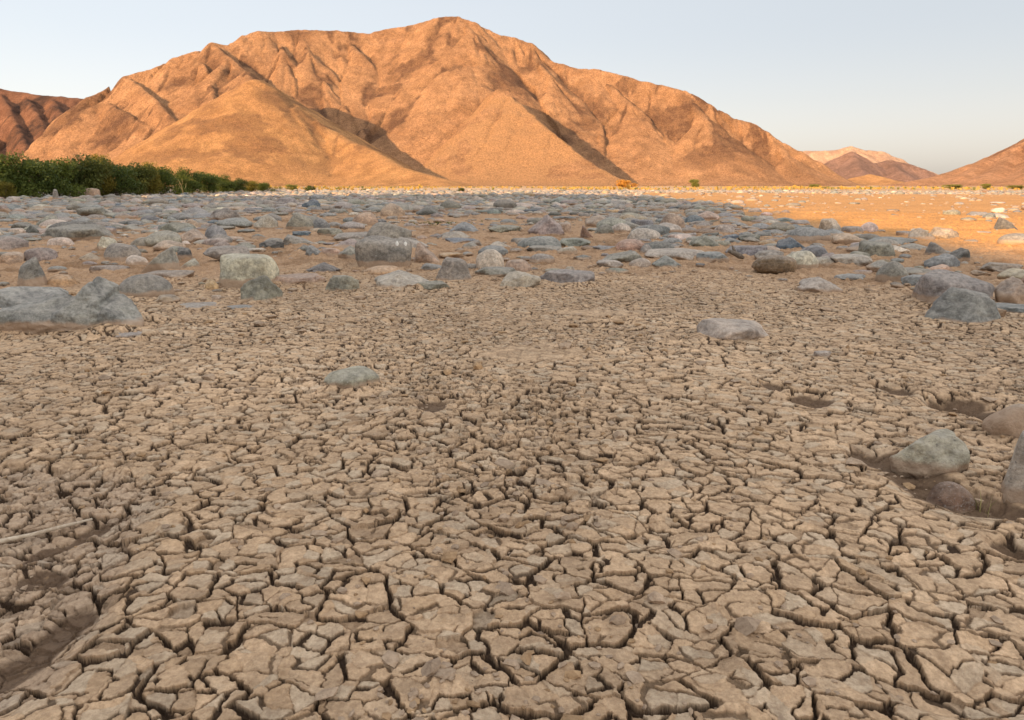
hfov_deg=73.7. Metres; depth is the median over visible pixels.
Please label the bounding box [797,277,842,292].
stone
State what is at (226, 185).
shrub
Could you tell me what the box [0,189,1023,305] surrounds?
stones
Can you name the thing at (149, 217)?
stone
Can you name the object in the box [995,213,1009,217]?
stone
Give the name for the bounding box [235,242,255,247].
stone
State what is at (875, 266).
stone
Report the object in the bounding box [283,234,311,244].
stone
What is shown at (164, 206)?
stone
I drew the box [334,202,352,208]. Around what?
stone
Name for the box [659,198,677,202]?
stone
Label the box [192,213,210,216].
stone
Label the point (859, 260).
stone
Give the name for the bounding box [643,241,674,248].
stone
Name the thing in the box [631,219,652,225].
stone
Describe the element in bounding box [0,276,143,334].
boulder
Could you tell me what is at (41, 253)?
stone
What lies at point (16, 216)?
stone
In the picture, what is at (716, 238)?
stone
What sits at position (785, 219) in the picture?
stone
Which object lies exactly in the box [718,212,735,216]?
stone
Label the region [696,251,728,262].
stone
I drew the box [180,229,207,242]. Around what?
stone
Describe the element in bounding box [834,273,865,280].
stone
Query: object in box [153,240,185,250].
stone
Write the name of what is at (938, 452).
stone
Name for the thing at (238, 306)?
stone
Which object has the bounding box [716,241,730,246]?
stone
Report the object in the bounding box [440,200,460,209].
stone
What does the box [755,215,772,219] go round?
stone
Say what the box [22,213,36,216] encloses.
stone
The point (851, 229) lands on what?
stone
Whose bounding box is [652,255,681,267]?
stone
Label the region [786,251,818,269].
stone
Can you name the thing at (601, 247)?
stone
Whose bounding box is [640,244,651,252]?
stone
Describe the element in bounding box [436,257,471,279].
stone
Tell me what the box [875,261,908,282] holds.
stone
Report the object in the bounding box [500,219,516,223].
stone
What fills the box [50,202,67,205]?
stone
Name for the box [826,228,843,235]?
stone
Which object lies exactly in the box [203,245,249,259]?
stone
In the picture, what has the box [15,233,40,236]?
stone
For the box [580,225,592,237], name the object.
stone
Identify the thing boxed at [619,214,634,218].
stone
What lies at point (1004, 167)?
hill
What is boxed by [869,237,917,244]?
stone
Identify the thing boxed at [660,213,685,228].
stone
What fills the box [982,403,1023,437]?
stone
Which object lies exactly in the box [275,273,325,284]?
stone
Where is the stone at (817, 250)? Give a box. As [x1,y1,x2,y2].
[800,245,827,256]
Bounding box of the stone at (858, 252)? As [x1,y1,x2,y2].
[850,251,869,256]
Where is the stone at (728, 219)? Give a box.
[719,217,740,221]
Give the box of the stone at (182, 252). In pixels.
[177,247,192,259]
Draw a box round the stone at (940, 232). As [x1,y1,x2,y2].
[930,227,958,238]
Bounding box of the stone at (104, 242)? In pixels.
[97,236,116,249]
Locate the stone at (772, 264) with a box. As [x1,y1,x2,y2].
[751,255,796,273]
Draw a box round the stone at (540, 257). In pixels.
[529,253,554,262]
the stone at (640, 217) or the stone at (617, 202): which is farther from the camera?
the stone at (617, 202)
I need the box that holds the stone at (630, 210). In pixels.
[622,208,638,213]
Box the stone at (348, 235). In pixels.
[333,232,366,240]
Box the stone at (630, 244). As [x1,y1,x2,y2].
[615,239,643,250]
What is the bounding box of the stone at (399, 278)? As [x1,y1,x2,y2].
[374,270,428,286]
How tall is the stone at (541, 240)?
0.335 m
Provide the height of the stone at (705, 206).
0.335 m
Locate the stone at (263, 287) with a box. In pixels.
[240,275,282,300]
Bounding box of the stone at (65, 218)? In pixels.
[57,217,73,220]
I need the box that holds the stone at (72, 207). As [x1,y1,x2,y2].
[66,204,80,209]
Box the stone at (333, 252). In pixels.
[321,248,340,256]
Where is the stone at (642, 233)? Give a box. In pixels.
[627,228,660,239]
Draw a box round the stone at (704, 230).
[692,228,718,233]
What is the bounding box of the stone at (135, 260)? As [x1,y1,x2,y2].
[125,255,148,264]
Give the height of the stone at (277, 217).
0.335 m
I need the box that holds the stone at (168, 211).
[162,209,178,213]
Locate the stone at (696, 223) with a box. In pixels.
[689,220,712,225]
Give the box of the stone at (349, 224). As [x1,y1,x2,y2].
[339,221,364,228]
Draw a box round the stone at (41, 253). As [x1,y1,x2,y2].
[24,247,57,261]
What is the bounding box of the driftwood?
[728,245,744,258]
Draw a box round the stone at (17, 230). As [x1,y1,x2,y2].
[8,228,25,233]
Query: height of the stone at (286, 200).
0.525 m
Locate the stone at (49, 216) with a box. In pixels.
[36,214,57,225]
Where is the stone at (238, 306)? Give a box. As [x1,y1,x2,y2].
[226,305,251,308]
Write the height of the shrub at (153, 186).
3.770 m
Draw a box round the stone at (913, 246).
[899,243,926,249]
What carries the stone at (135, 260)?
on the ground at (190, 616)
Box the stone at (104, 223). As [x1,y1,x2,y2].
[94,221,112,225]
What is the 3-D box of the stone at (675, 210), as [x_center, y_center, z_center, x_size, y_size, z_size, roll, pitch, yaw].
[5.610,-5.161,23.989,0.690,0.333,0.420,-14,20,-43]
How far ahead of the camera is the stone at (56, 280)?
6.98 m
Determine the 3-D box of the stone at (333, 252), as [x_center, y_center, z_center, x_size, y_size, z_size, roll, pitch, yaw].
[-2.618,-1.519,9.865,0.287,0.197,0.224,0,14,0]
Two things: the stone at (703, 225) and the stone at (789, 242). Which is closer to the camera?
the stone at (789, 242)
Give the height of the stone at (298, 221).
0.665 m
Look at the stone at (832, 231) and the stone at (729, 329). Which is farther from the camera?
the stone at (832, 231)
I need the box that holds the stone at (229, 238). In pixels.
[211,234,232,242]
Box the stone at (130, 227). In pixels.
[122,224,145,230]
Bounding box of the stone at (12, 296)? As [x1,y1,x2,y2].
[0,286,68,307]
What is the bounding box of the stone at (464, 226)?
[449,222,477,231]
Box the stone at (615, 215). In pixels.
[604,214,621,217]
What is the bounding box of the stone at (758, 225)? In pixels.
[752,223,766,227]
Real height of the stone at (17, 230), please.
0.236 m
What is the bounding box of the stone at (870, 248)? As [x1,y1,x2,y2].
[858,240,894,256]
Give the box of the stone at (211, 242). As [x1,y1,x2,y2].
[202,238,228,245]
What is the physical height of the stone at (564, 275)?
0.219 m
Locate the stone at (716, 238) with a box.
[685,236,721,241]
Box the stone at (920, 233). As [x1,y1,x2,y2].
[908,228,935,239]
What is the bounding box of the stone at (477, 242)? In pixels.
[464,240,481,245]
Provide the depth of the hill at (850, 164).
1578.84 m
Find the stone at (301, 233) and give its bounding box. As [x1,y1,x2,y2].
[292,231,310,235]
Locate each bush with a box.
[285,184,297,189]
[303,185,315,190]
[615,179,637,187]
[689,179,699,187]
[942,184,962,188]
[980,183,990,188]
[1004,185,1023,188]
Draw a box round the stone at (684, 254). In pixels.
[644,248,703,260]
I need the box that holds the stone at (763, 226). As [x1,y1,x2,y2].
[759,225,768,228]
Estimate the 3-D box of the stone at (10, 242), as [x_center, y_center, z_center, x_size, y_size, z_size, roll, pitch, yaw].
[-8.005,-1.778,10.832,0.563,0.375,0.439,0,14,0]
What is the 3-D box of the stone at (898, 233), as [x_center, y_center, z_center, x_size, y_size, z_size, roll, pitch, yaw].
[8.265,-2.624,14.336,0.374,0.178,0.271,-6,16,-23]
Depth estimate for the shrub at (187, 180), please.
78.75 m
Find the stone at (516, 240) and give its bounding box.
[511,238,524,243]
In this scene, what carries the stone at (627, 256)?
on the ground at (190, 616)
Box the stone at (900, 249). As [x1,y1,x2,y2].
[893,245,909,252]
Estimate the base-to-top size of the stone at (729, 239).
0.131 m
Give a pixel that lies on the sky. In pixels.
(936, 86)
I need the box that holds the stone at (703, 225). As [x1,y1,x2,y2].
[696,223,712,227]
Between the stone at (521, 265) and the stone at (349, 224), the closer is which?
the stone at (521, 265)
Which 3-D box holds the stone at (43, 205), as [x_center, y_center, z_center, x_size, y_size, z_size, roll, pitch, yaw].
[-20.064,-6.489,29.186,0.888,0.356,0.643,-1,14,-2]
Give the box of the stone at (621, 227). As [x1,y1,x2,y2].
[612,223,630,231]
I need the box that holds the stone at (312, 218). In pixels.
[307,216,317,220]
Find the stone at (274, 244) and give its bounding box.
[259,240,283,248]
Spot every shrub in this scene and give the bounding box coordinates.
[0,151,72,196]
[0,154,47,197]
[0,180,17,198]
[19,156,91,196]
[64,153,118,195]
[85,153,116,195]
[102,156,142,195]
[121,161,158,194]
[139,161,164,194]
[151,165,193,194]
[169,165,205,192]
[191,170,220,192]
[214,173,237,191]
[230,177,249,190]
[243,180,259,191]
[257,182,276,190]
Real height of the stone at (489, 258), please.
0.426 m
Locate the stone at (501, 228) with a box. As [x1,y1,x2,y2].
[489,225,520,232]
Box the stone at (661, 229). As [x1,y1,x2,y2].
[631,224,669,234]
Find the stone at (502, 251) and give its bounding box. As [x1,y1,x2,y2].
[478,245,507,255]
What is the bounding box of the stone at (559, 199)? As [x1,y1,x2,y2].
[550,196,567,203]
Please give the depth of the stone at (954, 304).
5.06 m
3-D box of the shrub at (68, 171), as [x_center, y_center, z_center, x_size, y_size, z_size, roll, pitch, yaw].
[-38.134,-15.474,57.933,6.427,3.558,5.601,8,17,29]
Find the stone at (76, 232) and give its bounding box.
[40,224,115,241]
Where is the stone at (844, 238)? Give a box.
[831,233,862,244]
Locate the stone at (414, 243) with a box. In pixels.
[399,237,428,247]
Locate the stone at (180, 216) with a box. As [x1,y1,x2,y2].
[167,212,193,219]
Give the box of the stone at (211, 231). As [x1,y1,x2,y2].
[205,225,226,238]
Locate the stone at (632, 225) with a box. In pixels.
[625,222,639,229]
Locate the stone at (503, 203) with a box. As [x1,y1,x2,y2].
[493,199,516,207]
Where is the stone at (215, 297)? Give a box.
[211,295,220,299]
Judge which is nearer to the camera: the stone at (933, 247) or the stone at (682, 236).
the stone at (933, 247)
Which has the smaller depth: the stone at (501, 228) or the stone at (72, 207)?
the stone at (501, 228)
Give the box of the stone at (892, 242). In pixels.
[876,238,898,245]
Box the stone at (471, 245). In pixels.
[462,242,479,248]
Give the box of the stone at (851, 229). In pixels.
[841,226,863,232]
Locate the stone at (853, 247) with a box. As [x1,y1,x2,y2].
[846,243,858,251]
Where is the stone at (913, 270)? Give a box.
[904,267,931,274]
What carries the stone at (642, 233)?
on the ground at (190, 616)
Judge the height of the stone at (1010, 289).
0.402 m
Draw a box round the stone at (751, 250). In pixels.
[725,245,766,255]
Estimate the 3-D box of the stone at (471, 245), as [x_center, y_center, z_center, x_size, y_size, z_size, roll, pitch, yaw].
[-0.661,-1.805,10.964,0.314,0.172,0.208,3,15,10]
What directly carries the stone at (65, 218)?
on the ground at (190, 616)
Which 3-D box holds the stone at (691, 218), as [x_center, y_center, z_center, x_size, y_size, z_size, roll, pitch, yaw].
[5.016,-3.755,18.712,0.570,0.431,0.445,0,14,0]
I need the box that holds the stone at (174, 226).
[159,222,195,231]
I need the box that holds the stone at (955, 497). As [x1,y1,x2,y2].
[926,481,975,514]
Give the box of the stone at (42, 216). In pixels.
[36,214,53,217]
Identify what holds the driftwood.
on the ground at (190, 616)
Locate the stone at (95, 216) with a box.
[86,214,106,219]
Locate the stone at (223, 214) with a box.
[210,208,241,219]
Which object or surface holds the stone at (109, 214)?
on the ground at (190, 616)
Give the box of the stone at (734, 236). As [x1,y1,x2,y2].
[722,234,738,238]
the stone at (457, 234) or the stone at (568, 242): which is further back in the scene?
the stone at (457, 234)
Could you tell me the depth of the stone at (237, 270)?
6.86 m
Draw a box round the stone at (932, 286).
[912,269,994,302]
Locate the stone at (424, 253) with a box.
[414,242,439,262]
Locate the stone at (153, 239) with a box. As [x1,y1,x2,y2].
[143,230,181,246]
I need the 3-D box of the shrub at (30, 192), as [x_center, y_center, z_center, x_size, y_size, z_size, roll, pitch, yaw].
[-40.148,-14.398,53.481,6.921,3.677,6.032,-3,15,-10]
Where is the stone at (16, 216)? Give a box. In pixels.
[6,214,26,218]
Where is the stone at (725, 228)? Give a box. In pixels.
[714,224,734,232]
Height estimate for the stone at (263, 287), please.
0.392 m
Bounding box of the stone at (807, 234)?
[785,227,830,241]
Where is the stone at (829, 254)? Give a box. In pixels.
[821,252,833,256]
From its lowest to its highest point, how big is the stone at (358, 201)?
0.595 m
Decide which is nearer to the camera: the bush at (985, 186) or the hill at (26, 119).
the bush at (985, 186)
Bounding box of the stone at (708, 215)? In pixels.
[698,211,719,219]
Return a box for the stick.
[0,518,92,543]
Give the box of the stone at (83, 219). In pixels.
[71,217,90,220]
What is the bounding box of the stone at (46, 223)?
[39,219,66,226]
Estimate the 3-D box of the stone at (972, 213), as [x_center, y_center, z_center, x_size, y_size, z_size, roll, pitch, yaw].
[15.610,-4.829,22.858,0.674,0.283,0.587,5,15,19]
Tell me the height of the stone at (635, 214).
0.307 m
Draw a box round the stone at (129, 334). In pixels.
[115,331,141,337]
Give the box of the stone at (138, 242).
[130,237,145,245]
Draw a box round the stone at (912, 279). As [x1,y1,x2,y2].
[901,274,921,285]
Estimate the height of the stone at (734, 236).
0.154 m
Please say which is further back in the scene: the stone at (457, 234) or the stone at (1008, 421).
the stone at (457, 234)
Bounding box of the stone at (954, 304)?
[924,287,1000,323]
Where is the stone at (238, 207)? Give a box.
[222,206,246,209]
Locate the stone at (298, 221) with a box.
[286,213,313,230]
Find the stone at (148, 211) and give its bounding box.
[140,209,153,212]
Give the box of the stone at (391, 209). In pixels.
[380,203,404,215]
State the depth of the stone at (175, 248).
10.29 m
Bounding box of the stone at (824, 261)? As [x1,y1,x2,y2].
[816,256,834,265]
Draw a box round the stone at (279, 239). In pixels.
[265,238,282,241]
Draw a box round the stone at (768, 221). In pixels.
[760,219,777,223]
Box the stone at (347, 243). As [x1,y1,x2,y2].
[331,238,356,248]
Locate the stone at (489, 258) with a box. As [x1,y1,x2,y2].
[476,249,503,268]
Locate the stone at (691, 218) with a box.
[684,215,704,222]
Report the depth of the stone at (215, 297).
6.12 m
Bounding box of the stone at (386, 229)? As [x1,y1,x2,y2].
[366,222,411,237]
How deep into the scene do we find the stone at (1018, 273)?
7.43 m
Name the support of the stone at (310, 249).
on the ground at (190, 616)
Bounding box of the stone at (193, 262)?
[180,258,200,267]
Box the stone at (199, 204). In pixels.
[182,203,203,207]
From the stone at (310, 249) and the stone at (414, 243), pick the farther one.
the stone at (414, 243)
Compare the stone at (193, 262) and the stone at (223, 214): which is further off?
the stone at (223, 214)
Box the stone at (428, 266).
[421,263,440,270]
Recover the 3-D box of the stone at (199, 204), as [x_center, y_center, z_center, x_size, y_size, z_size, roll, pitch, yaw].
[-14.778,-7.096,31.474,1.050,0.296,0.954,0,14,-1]
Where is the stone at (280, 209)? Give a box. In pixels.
[275,207,289,211]
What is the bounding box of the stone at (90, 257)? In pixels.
[78,253,100,260]
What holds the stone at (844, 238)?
on the ground at (190, 616)
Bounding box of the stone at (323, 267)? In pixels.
[305,262,339,271]
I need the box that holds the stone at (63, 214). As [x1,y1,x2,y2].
[54,212,71,217]
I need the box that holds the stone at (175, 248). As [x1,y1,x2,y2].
[168,246,183,251]
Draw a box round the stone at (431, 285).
[418,280,448,289]
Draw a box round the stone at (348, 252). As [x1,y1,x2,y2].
[338,246,355,258]
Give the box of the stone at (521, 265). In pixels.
[505,259,531,271]
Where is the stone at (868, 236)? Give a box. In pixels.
[859,233,879,239]
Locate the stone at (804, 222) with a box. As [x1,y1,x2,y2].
[790,220,809,224]
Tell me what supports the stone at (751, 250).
on the ground at (190, 616)
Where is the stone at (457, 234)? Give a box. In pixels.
[442,231,469,239]
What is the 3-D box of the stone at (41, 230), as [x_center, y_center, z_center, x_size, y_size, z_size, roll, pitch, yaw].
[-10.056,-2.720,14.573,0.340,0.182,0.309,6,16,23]
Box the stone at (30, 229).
[26,225,38,233]
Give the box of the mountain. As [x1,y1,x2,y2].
[18,16,866,186]
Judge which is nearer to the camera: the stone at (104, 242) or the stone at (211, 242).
the stone at (104, 242)
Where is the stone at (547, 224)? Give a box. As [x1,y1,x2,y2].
[528,215,564,235]
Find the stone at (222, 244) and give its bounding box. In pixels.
[213,242,230,246]
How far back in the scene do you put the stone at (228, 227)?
16.12 m
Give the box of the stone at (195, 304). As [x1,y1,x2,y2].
[179,302,218,307]
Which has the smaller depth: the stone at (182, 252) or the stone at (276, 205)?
the stone at (182, 252)
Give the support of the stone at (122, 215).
on the ground at (190, 616)
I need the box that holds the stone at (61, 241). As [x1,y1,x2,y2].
[47,237,74,245]
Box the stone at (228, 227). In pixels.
[220,226,235,229]
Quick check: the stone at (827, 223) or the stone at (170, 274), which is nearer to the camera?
the stone at (170, 274)
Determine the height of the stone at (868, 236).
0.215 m
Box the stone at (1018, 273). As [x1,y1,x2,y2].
[997,268,1023,279]
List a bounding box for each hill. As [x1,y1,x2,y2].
[0,89,82,162]
[111,79,484,186]
[802,146,937,174]
[824,151,936,181]
[848,174,903,185]
[885,139,1023,185]
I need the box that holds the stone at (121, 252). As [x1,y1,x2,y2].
[103,243,141,261]
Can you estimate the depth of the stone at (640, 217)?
20.23 m
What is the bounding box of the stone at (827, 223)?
[819,218,840,230]
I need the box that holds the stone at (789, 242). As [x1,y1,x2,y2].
[776,237,804,248]
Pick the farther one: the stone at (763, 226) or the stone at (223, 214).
the stone at (223, 214)
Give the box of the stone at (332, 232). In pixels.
[317,228,342,236]
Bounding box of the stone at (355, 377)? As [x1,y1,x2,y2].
[324,366,380,389]
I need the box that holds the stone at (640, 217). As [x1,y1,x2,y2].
[635,215,646,219]
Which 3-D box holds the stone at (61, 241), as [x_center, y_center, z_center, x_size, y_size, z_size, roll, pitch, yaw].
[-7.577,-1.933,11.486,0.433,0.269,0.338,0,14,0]
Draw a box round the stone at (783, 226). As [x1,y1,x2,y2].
[766,222,794,231]
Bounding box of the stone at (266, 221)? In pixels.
[254,214,277,228]
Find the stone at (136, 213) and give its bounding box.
[129,211,146,215]
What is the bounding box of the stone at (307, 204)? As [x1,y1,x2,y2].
[302,201,320,207]
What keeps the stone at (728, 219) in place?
on the ground at (190, 616)
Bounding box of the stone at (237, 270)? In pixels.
[219,253,278,287]
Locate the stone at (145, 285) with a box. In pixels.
[119,274,173,296]
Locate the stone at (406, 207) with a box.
[395,203,413,212]
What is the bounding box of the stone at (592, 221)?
[585,215,605,226]
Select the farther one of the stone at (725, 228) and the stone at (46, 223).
the stone at (46, 223)
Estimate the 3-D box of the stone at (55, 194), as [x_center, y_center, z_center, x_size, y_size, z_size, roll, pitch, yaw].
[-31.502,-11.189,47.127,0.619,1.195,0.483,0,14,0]
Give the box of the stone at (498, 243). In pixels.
[490,241,511,247]
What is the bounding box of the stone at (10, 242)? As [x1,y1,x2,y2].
[0,236,28,249]
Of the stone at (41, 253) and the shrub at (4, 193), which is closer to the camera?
the stone at (41, 253)
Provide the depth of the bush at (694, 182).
280.02 m
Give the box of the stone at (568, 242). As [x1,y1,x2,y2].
[560,238,590,246]
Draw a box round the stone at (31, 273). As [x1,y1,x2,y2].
[17,257,47,286]
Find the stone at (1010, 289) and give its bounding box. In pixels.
[994,276,1023,303]
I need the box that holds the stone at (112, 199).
[100,197,120,202]
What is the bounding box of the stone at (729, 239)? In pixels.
[724,237,741,242]
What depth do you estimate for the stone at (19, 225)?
15.83 m
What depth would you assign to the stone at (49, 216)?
16.79 m
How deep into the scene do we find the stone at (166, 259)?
7.72 m
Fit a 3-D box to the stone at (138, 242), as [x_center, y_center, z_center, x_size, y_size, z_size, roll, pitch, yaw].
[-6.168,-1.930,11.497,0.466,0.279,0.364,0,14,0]
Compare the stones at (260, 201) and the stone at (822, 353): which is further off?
the stones at (260, 201)
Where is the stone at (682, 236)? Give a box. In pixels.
[668,234,691,239]
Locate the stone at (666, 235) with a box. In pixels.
[662,232,684,237]
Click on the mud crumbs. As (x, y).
(446, 670)
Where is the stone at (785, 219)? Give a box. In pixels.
[777,217,793,221]
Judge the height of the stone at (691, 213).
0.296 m
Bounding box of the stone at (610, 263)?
[596,259,623,267]
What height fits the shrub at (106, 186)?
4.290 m
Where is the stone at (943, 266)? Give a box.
[928,264,951,270]
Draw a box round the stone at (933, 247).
[924,242,948,254]
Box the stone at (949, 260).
[924,253,959,267]
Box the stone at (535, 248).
[527,245,561,251]
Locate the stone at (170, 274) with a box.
[144,270,194,278]
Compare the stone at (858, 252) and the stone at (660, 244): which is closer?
the stone at (858, 252)
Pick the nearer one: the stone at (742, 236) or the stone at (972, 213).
the stone at (742, 236)
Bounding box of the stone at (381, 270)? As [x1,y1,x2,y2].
[366,265,399,274]
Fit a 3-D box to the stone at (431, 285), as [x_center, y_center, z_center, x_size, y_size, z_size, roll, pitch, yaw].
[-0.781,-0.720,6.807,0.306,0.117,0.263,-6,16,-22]
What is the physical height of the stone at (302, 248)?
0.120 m
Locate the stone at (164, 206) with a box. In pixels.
[160,204,175,207]
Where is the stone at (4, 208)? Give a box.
[0,204,10,212]
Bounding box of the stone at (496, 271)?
[475,266,515,276]
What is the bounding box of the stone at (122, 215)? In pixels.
[115,213,132,217]
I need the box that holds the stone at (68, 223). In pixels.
[48,221,95,227]
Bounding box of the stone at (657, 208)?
[648,206,665,210]
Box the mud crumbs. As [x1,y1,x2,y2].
[0,264,1017,719]
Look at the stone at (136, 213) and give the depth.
21.50 m
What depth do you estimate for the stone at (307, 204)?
30.38 m
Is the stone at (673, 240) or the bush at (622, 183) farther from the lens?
the bush at (622, 183)
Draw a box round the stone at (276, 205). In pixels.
[271,204,288,207]
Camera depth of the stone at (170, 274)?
7.44 m
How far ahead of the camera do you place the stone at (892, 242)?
11.22 m
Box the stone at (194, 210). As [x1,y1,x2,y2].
[182,207,207,213]
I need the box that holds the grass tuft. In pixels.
[974,490,996,514]
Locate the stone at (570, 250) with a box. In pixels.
[557,246,577,254]
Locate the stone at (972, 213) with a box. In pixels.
[966,211,986,215]
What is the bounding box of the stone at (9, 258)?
[0,252,24,264]
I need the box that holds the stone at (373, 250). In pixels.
[355,235,411,267]
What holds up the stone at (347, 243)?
on the ground at (190, 616)
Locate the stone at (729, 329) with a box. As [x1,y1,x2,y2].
[697,318,767,339]
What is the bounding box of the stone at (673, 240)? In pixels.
[663,238,681,242]
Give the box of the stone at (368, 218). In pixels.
[352,212,377,225]
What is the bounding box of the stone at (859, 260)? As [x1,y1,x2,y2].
[830,254,872,266]
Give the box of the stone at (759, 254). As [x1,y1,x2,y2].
[754,249,783,258]
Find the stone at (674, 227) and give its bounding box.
[658,222,681,232]
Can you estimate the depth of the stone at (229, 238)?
11.94 m
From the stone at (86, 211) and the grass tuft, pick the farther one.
the stone at (86, 211)
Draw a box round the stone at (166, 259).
[141,248,180,272]
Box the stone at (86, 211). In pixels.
[76,207,106,215]
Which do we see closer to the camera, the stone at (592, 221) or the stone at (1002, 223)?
the stone at (1002, 223)
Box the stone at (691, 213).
[685,212,698,216]
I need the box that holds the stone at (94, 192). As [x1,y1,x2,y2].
[84,188,100,195]
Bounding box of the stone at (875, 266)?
[865,260,887,271]
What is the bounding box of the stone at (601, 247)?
[593,246,614,249]
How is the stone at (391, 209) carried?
on the ground at (190, 616)
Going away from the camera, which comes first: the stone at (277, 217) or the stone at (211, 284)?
the stone at (211, 284)
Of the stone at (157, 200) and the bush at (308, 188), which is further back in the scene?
the bush at (308, 188)
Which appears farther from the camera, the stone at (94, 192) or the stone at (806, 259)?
the stone at (94, 192)
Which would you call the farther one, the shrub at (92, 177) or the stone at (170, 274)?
the shrub at (92, 177)
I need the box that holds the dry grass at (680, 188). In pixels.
[270,184,1021,189]
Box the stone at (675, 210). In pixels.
[666,208,679,213]
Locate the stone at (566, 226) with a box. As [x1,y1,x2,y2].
[558,222,570,232]
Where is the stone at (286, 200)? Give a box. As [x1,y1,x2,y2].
[277,198,296,202]
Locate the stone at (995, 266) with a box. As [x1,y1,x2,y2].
[979,262,1022,272]
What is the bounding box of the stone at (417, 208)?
[413,206,423,211]
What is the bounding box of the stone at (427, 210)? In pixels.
[416,206,439,214]
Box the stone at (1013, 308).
[996,302,1023,312]
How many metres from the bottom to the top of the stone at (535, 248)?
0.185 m
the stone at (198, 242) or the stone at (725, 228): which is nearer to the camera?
the stone at (198, 242)
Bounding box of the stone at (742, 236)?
[738,233,759,240]
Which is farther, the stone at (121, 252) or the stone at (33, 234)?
the stone at (33, 234)
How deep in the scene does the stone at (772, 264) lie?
7.80 m
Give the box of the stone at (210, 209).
[204,208,218,211]
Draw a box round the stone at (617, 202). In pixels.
[610,200,626,204]
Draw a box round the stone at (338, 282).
[325,275,359,290]
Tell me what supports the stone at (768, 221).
on the ground at (190, 616)
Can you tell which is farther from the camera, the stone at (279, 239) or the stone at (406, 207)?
the stone at (406, 207)
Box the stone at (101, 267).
[89,265,129,271]
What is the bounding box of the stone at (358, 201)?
[347,199,366,205]
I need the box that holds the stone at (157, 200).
[148,198,168,204]
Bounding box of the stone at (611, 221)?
[596,217,626,227]
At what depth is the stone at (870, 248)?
9.77 m
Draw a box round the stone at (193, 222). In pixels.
[186,219,200,226]
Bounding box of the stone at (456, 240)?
[445,238,475,243]
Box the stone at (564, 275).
[540,269,594,282]
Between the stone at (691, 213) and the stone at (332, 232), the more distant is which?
the stone at (691, 213)
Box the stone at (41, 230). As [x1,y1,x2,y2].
[36,228,46,233]
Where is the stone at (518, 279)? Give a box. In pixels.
[500,271,540,287]
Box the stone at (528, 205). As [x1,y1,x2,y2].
[516,203,532,207]
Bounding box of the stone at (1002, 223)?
[993,217,1017,229]
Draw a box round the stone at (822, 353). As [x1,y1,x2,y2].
[813,350,831,357]
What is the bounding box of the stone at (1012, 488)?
[1001,430,1023,503]
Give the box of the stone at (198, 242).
[193,239,204,244]
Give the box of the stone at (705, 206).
[691,205,709,208]
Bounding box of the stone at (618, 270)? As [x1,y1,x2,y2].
[605,268,628,273]
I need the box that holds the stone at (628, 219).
[624,217,639,221]
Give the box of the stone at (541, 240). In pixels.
[517,236,560,246]
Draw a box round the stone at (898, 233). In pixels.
[896,231,909,235]
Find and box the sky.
[0,0,1023,174]
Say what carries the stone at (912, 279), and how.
on the ground at (190, 616)
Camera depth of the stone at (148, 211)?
22.67 m
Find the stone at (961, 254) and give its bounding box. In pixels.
[950,248,970,261]
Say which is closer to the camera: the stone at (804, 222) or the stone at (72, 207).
the stone at (804, 222)
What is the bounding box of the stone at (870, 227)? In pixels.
[861,222,877,231]
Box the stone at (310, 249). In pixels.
[305,245,320,255]
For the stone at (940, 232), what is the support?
on the ground at (190, 616)
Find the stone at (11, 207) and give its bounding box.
[0,204,22,210]
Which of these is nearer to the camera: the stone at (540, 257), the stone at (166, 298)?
the stone at (166, 298)
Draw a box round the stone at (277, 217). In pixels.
[268,213,281,221]
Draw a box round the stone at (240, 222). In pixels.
[217,218,252,227]
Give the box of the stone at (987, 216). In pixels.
[982,213,995,219]
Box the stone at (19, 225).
[11,222,40,228]
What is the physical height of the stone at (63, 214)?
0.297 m
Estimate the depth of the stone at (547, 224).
13.86 m
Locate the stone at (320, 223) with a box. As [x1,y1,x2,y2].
[313,218,329,227]
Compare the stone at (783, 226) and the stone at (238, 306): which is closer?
the stone at (238, 306)
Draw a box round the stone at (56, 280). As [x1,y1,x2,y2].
[47,274,76,286]
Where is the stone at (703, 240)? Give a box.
[689,235,719,246]
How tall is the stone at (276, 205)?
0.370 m
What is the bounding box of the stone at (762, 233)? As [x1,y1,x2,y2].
[755,231,771,235]
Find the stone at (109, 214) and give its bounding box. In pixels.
[103,212,115,216]
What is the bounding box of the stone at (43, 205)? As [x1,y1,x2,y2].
[32,204,52,207]
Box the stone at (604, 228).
[594,224,613,233]
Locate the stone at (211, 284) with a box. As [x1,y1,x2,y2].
[205,279,218,289]
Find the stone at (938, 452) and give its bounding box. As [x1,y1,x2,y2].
[889,429,969,478]
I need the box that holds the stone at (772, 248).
[763,245,780,250]
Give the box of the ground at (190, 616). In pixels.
[0,186,1023,719]
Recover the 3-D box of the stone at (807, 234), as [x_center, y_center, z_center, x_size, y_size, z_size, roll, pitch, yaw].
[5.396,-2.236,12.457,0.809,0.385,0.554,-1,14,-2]
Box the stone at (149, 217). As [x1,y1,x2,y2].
[140,215,160,219]
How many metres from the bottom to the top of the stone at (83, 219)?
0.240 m
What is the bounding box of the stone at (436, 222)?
[404,221,482,224]
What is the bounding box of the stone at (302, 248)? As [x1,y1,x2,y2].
[297,245,307,250]
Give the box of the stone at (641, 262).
[629,258,650,267]
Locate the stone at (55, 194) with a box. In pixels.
[52,189,58,199]
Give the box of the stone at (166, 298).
[157,294,179,302]
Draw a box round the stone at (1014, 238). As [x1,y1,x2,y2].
[997,233,1023,244]
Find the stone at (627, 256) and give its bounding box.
[602,251,641,262]
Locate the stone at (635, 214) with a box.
[621,212,639,215]

